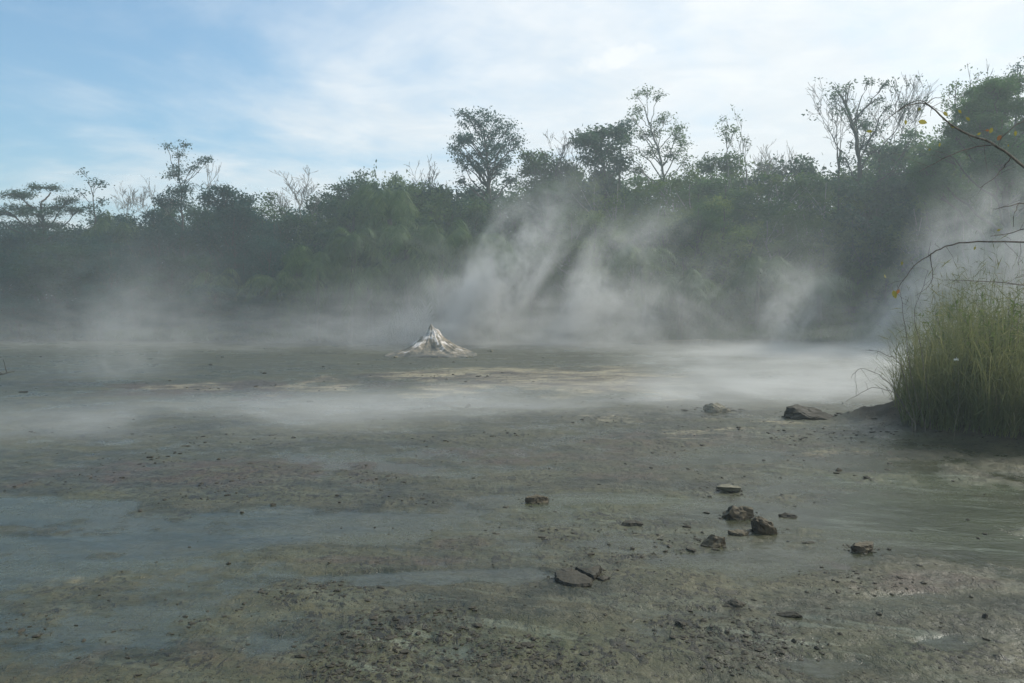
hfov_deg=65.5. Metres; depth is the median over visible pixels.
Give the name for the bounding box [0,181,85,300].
flat topped tree
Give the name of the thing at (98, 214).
thicket tree
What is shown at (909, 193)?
thicket tree
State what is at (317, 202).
bare tree
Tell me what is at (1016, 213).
thicket tree
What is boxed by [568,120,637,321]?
broadleaf tree
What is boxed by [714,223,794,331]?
thicket tree
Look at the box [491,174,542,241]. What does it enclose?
thicket tree
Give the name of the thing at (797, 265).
thicket tree
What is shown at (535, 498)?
rock
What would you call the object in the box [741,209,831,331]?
thicket tree
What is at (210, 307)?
thicket tree
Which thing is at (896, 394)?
dead stem
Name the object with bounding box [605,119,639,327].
broadleaf tree
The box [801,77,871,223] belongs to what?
bare tree
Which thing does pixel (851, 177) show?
thicket tree
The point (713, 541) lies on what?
rock
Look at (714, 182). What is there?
thicket tree
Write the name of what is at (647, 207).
thicket tree
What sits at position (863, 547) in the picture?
rock
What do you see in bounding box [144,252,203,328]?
thicket tree
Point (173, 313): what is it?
thicket tree
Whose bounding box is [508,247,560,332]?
thicket tree
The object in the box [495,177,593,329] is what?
thicket tree
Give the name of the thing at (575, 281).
thicket tree
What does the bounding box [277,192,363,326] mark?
thicket tree
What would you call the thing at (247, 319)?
thicket tree
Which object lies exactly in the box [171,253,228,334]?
thicket tree
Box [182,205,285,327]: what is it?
thicket tree
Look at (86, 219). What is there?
thicket tree
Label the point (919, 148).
thicket tree
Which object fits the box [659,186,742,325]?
thicket tree
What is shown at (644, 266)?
palm
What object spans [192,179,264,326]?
broadleaf tree
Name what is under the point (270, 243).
thicket tree
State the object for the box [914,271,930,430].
dead stem
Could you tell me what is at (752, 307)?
thicket tree
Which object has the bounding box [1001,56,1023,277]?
slender tree
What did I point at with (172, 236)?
thicket tree
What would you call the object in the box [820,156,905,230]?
thicket tree
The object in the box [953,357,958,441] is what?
flower
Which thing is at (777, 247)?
thicket tree
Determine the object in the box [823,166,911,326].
thicket tree
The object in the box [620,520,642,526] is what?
rock
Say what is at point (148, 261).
thicket tree
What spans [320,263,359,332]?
thicket tree
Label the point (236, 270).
thicket tree
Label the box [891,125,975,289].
thicket tree
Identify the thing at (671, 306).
thicket tree
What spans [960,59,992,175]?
bare tree
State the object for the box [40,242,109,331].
thicket tree
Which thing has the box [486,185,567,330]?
thicket tree
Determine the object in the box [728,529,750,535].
rock
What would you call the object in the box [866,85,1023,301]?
yellow leaved tree
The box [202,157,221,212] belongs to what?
bare tree
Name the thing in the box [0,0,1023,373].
sky
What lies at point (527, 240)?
thicket tree
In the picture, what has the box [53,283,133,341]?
thicket tree
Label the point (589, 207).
thicket tree
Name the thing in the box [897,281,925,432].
dead stem
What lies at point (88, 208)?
slender tree
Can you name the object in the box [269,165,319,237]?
bare tree
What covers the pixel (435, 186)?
bare tree
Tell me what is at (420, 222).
thicket tree
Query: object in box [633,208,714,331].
thicket tree
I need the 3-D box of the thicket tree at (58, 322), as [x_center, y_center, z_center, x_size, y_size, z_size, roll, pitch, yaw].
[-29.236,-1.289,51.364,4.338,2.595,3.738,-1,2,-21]
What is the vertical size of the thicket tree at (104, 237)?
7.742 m
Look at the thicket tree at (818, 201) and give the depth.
62.86 m
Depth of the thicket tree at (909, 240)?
50.25 m
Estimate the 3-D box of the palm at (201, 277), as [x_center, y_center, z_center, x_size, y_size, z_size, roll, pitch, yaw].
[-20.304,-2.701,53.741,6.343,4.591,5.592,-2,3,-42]
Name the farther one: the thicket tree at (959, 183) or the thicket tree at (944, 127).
the thicket tree at (944, 127)
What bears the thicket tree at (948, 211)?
on the ground at (62, 544)
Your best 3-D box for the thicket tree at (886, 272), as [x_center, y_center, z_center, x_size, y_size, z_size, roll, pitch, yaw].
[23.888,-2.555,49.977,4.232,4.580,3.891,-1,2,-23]
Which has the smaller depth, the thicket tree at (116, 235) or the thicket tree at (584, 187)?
the thicket tree at (116, 235)
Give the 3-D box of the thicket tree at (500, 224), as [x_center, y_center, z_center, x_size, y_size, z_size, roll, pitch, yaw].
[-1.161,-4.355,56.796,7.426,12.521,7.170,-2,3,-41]
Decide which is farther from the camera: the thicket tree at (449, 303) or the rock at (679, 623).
the thicket tree at (449, 303)
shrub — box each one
[915,289,1023,380]
[932,306,1018,374]
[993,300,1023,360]
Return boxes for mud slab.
[554,568,592,586]
[575,566,601,579]
[596,575,609,581]
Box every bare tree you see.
[110,180,149,218]
[115,175,176,265]
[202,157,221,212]
[268,191,290,298]
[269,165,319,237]
[293,183,323,248]
[404,156,437,185]
[424,172,447,292]
[541,129,572,267]
[551,144,589,305]
[742,151,792,275]
[759,141,798,329]
[761,151,805,197]
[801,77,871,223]
[819,72,928,322]
[848,70,937,147]
[881,79,932,167]
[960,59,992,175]
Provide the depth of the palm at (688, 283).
46.70 m
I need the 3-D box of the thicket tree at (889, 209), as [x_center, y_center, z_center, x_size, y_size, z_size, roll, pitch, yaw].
[23.681,-5.784,53.148,8.587,11.096,8.355,2,3,34]
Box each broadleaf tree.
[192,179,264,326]
[249,192,295,276]
[313,166,384,327]
[443,106,529,317]
[510,147,589,212]
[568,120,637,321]
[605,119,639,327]
[676,149,757,315]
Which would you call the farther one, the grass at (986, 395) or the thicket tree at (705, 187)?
the thicket tree at (705, 187)
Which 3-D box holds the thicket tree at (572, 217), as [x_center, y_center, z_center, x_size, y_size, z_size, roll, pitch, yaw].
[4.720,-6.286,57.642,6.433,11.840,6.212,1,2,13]
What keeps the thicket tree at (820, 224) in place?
on the ground at (62, 544)
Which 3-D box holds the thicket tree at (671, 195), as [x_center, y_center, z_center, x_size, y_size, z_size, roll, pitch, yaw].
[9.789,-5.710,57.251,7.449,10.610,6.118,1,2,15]
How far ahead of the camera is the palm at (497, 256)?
48.41 m
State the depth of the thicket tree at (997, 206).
52.22 m
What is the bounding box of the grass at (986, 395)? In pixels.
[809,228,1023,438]
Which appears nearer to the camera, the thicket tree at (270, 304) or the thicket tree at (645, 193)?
the thicket tree at (270, 304)
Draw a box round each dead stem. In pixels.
[847,384,915,436]
[851,366,912,434]
[869,350,915,432]
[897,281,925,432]
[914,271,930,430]
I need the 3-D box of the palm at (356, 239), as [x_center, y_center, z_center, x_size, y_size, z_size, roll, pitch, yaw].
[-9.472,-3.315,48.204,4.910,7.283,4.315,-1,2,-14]
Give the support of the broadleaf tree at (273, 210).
on the ground at (62, 544)
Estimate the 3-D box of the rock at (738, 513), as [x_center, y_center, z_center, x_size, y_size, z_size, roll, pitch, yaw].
[2.176,1.667,7.686,0.308,0.180,0.224,0,2,0]
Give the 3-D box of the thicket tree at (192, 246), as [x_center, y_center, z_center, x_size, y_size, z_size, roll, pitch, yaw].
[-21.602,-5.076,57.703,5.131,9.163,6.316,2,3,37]
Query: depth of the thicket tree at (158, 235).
56.70 m
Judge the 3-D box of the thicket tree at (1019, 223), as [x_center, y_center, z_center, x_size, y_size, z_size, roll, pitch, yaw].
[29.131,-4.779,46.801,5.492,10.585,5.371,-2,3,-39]
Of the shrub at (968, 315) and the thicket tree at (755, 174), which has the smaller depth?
the shrub at (968, 315)
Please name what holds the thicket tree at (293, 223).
on the ground at (62, 544)
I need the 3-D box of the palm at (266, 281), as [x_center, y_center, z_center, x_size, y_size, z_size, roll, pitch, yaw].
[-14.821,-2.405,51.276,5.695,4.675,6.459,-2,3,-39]
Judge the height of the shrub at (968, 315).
1.802 m
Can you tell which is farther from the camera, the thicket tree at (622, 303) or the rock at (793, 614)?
the thicket tree at (622, 303)
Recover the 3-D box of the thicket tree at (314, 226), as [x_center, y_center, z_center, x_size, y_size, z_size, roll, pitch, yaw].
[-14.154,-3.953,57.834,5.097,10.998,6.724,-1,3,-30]
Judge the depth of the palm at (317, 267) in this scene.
48.13 m
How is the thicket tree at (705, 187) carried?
on the ground at (62, 544)
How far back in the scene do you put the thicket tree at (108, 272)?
51.86 m
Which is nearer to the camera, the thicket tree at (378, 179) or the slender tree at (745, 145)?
the slender tree at (745, 145)
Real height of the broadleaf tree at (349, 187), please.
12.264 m
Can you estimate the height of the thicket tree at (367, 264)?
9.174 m
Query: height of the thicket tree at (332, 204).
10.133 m
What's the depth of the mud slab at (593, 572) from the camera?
5.94 m
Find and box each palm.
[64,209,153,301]
[169,268,248,332]
[225,269,314,341]
[248,245,375,342]
[299,257,429,342]
[315,226,398,342]
[335,185,452,329]
[335,224,491,342]
[362,249,491,341]
[383,217,508,343]
[398,227,532,341]
[460,244,521,341]
[578,243,698,339]
[632,268,737,342]
[697,254,798,338]
[762,269,876,338]
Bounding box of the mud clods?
[1,351,1023,682]
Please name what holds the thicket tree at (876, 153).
on the ground at (62, 544)
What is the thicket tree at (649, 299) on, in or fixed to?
on the ground at (62, 544)
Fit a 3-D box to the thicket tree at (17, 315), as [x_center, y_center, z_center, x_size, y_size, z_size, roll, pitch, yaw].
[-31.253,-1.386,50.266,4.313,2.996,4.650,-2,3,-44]
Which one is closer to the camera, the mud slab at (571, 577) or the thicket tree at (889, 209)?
the mud slab at (571, 577)
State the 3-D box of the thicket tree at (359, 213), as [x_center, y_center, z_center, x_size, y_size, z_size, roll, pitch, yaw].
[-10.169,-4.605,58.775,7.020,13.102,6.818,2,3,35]
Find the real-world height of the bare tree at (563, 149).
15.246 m
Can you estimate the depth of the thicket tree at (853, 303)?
49.82 m
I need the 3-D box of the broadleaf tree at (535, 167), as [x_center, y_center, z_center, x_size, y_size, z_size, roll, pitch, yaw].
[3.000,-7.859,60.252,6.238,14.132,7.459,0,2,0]
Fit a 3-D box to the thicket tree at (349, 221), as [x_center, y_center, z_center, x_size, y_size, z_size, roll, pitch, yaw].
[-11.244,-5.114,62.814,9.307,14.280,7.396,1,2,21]
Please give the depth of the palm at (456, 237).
48.12 m
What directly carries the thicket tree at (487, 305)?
on the ground at (62, 544)
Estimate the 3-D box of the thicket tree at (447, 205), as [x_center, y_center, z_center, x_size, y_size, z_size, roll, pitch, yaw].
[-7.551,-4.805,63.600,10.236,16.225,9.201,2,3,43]
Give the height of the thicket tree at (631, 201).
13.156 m
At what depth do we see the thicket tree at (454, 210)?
63.83 m
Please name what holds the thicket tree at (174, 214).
on the ground at (62, 544)
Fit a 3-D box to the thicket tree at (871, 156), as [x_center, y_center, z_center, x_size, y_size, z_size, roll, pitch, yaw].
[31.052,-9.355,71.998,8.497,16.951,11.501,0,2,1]
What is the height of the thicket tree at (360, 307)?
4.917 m
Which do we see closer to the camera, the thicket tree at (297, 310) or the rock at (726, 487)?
the rock at (726, 487)
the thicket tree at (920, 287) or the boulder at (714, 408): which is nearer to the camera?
the boulder at (714, 408)
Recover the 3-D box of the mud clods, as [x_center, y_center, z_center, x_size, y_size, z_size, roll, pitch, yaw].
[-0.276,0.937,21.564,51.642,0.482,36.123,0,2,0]
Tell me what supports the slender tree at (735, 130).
on the ground at (62, 544)
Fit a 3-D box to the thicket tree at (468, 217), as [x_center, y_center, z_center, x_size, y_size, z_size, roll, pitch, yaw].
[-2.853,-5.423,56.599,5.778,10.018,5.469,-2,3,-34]
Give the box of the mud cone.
[384,324,476,357]
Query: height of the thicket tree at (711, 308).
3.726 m
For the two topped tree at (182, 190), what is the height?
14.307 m
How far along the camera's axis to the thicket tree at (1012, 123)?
57.52 m
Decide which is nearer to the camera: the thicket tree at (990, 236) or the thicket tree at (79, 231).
the thicket tree at (990, 236)
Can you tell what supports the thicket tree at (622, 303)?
on the ground at (62, 544)
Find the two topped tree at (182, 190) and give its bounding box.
[149,139,217,314]
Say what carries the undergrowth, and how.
on the ground at (62, 544)
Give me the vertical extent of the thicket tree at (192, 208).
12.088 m
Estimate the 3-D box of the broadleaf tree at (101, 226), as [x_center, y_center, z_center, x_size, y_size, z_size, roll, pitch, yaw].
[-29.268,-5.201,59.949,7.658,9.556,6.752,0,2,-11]
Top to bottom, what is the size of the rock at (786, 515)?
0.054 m
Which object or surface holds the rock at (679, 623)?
on the ground at (62, 544)
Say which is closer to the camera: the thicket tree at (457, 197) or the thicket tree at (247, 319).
the thicket tree at (247, 319)
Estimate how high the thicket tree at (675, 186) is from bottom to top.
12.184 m
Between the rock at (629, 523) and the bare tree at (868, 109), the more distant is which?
the bare tree at (868, 109)
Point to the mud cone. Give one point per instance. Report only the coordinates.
(433, 342)
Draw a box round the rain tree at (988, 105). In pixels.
[903,69,1023,330]
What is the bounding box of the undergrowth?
[0,301,1022,345]
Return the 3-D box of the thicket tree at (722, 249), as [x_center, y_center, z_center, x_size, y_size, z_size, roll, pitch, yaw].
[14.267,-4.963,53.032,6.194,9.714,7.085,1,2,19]
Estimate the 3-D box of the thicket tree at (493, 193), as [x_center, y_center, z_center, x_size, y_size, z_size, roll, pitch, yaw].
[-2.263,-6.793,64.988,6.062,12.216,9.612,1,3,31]
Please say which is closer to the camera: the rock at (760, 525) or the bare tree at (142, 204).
the rock at (760, 525)
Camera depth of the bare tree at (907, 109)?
60.78 m
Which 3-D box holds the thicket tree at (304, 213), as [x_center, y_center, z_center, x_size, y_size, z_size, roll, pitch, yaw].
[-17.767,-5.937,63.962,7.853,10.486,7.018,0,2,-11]
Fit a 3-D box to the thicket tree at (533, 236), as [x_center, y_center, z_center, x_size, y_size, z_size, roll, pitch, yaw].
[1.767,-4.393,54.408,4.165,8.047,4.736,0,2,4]
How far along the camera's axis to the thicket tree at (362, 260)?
54.36 m
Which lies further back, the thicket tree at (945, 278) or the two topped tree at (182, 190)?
the two topped tree at (182, 190)
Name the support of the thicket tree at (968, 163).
on the ground at (62, 544)
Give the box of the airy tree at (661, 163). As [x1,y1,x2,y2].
[616,83,696,226]
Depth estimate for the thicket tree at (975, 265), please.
45.76 m
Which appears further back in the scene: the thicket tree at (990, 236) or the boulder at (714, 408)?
the thicket tree at (990, 236)
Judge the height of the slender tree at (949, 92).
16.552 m
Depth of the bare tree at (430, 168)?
62.64 m
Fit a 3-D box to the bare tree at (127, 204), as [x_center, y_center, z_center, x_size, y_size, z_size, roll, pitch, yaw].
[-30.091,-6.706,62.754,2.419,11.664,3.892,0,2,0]
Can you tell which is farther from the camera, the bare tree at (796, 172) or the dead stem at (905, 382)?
the bare tree at (796, 172)
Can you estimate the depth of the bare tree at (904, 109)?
54.93 m
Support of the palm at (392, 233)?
on the ground at (62, 544)
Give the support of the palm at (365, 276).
on the ground at (62, 544)
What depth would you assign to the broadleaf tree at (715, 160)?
61.10 m
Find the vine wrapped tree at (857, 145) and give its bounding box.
[822,76,924,294]
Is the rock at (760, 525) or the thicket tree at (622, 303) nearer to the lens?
the rock at (760, 525)
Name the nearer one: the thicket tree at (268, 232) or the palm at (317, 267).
the palm at (317, 267)
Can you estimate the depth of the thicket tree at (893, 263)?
52.00 m
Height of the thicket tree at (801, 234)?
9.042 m
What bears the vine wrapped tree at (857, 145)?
on the ground at (62, 544)
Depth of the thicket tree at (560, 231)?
63.69 m
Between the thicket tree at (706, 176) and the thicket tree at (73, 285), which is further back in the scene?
the thicket tree at (706, 176)
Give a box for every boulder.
[703,403,730,412]
[781,404,832,419]
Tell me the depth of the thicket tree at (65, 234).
57.34 m
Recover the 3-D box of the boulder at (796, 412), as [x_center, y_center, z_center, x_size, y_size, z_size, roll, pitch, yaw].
[5.465,1.344,14.634,0.917,0.364,0.549,0,2,0]
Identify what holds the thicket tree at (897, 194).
on the ground at (62, 544)
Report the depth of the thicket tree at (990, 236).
48.13 m
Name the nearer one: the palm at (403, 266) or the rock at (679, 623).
the rock at (679, 623)
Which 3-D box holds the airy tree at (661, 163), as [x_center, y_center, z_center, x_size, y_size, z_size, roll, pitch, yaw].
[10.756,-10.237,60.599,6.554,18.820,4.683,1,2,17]
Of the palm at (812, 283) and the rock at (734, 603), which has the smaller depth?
the rock at (734, 603)
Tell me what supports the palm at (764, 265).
on the ground at (62, 544)
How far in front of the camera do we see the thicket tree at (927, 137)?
68.01 m
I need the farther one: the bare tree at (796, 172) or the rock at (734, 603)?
the bare tree at (796, 172)
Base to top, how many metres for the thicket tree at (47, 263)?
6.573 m
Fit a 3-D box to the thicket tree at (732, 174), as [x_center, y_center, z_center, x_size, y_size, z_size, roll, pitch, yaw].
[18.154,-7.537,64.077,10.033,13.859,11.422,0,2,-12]
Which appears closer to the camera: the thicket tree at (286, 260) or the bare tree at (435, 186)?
the thicket tree at (286, 260)
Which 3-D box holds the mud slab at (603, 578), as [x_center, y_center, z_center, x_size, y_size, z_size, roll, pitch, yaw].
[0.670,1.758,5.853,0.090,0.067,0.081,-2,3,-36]
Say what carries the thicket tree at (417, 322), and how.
on the ground at (62, 544)
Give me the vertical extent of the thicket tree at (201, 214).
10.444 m
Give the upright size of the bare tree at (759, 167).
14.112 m
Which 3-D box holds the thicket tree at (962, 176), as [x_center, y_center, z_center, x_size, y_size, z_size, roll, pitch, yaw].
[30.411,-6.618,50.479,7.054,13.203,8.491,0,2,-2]
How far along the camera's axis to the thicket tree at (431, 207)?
56.58 m
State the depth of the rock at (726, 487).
8.72 m
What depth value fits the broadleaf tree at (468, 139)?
60.51 m
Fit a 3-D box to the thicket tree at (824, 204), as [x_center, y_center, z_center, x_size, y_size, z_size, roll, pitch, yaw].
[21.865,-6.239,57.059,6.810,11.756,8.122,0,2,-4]
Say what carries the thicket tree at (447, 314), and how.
on the ground at (62, 544)
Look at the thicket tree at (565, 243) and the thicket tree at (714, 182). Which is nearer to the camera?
the thicket tree at (565, 243)
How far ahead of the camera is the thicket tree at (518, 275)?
52.35 m
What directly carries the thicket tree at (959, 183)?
on the ground at (62, 544)
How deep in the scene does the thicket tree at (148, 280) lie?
51.72 m
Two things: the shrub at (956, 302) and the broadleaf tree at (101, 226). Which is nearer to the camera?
the shrub at (956, 302)
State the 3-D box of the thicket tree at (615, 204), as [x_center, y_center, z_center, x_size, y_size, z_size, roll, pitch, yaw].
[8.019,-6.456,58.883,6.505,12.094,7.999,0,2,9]
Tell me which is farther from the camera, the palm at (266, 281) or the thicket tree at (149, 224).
the thicket tree at (149, 224)
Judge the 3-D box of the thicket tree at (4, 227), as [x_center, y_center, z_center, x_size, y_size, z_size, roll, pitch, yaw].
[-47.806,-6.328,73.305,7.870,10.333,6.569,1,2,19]
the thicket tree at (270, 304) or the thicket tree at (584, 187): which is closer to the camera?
the thicket tree at (270, 304)
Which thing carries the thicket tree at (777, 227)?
on the ground at (62, 544)
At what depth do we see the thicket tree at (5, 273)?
53.41 m
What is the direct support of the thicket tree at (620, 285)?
on the ground at (62, 544)
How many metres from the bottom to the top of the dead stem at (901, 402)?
0.879 m
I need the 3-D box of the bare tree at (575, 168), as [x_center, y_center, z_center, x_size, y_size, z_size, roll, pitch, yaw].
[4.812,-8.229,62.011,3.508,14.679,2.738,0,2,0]
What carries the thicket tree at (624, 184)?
on the ground at (62, 544)
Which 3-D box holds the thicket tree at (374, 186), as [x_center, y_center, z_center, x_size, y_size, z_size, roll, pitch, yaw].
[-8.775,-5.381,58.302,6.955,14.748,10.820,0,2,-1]
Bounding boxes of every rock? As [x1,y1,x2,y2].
[525,494,548,503]
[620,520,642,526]
[675,620,688,626]
[701,534,725,547]
[716,484,740,491]
[721,505,753,519]
[722,599,746,607]
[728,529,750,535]
[751,516,776,533]
[776,611,801,617]
[778,512,797,517]
[850,541,873,552]
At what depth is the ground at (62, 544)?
7.80 m
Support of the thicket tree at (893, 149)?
on the ground at (62, 544)
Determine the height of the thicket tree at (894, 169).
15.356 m
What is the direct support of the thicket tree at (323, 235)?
on the ground at (62, 544)
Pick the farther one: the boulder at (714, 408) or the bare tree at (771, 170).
the bare tree at (771, 170)
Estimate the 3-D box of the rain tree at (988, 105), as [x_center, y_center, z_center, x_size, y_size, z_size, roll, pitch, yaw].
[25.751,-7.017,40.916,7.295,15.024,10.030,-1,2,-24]
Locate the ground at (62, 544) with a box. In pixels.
[0,316,1023,682]
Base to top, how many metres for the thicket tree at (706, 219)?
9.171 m
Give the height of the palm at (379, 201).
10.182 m
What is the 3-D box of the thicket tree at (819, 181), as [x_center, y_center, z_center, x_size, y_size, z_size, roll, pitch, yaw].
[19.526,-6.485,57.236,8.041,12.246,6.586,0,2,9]
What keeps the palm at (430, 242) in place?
on the ground at (62, 544)
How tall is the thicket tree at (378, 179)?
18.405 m
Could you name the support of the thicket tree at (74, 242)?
on the ground at (62, 544)
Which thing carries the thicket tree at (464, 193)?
on the ground at (62, 544)
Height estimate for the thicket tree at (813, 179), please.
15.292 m
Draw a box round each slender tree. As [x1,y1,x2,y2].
[67,167,114,234]
[713,114,741,323]
[727,105,750,258]
[929,78,971,190]
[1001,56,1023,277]
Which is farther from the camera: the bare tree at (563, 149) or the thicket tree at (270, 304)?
the bare tree at (563, 149)
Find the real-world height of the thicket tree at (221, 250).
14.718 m
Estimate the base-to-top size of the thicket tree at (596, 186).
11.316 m
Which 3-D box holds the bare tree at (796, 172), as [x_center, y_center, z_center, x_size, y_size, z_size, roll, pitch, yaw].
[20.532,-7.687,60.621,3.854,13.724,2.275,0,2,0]
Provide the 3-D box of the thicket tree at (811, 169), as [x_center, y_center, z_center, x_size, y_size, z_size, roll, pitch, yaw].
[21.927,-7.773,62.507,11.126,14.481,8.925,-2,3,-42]
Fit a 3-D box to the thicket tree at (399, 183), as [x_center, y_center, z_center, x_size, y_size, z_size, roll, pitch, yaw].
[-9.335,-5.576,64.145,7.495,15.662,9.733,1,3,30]
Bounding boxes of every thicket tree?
[0,218,28,290]
[0,246,27,329]
[0,297,51,341]
[9,241,90,332]
[11,225,90,324]
[15,301,90,339]
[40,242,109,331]
[42,234,118,325]
[45,221,101,309]
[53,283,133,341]
[55,236,152,339]
[73,228,140,323]
[77,205,138,323]
[82,212,138,324]
[94,222,181,324]
[103,274,167,337]
[111,208,186,293]
[112,253,167,328]
[119,207,211,328]
[127,203,224,326]
[138,214,226,328]
[142,301,205,337]
[143,196,199,323]
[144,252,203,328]
[165,208,243,324]
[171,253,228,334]
[175,203,226,320]
[176,283,244,335]
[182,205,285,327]
[185,199,278,323]
[209,253,254,326]
[210,296,282,340]
[224,211,304,329]
[237,232,293,329]
[242,298,298,337]
[255,211,313,329]
[261,204,321,263]
[273,245,314,332]
[276,285,331,338]
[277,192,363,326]
[282,211,347,328]
[292,226,355,330]
[308,195,373,327]
[319,183,390,324]
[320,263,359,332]
[323,245,381,330]
[331,193,400,328]
[338,284,398,341]
[339,170,410,197]
[348,231,430,330]
[349,172,423,230]
[354,159,428,327]
[370,177,473,319]
[376,212,439,330]
[380,255,436,339]
[404,179,496,318]
[415,183,493,294]
[418,229,476,332]
[421,197,509,245]
[434,261,490,334]
[435,181,498,298]
[436,195,502,326]
[437,214,518,338]
[455,193,546,330]
[460,179,518,298]
[484,200,559,327]
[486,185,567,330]
[486,237,533,332]
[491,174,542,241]
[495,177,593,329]
[504,168,592,317]
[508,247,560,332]
[513,219,565,331]
[526,212,618,330]
[530,171,619,329]
[539,255,600,334]
[543,166,651,323]
[560,180,635,329]
[560,209,636,332]
[561,172,591,265]
[586,172,658,328]
[587,179,665,319]
[588,273,638,331]
[599,226,661,328]
[601,188,687,330]
[615,173,665,243]
[620,172,696,281]
[620,291,674,331]
[621,165,718,328]
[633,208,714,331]
[635,169,734,319]
[652,199,741,328]
[654,244,708,330]
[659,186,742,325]
[680,193,769,331]
[684,279,744,333]
[685,156,788,325]
[685,173,777,329]
[690,174,743,324]
[700,163,765,234]
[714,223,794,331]
[721,173,795,328]
[723,277,775,332]
[726,169,838,324]
[727,160,820,327]
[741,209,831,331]
[747,153,844,327]
[753,240,820,330]
[767,202,869,328]
[775,172,859,329]
[778,164,835,216]
[782,247,847,330]
[789,173,879,325]
[793,169,855,310]
[801,170,935,330]
[804,194,888,331]
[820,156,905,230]
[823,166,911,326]
[827,138,930,282]
[827,167,926,330]
[829,268,888,333]
[834,147,900,202]
[847,138,970,330]
[850,139,907,174]
[850,266,919,334]
[863,215,935,320]
[869,195,965,330]
[878,138,980,327]
[878,261,955,334]
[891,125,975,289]
[894,140,940,265]
[896,125,957,208]
[907,178,998,323]
[907,252,990,336]
[913,150,1015,326]
[914,122,1011,284]
[932,148,1023,314]
[933,114,960,163]
[938,135,1023,306]
[939,210,1023,309]
[940,213,1018,329]
[951,117,1023,252]
[961,180,1023,317]
[978,181,1023,311]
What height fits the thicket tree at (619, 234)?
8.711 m
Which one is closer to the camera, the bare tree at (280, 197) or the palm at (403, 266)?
the palm at (403, 266)

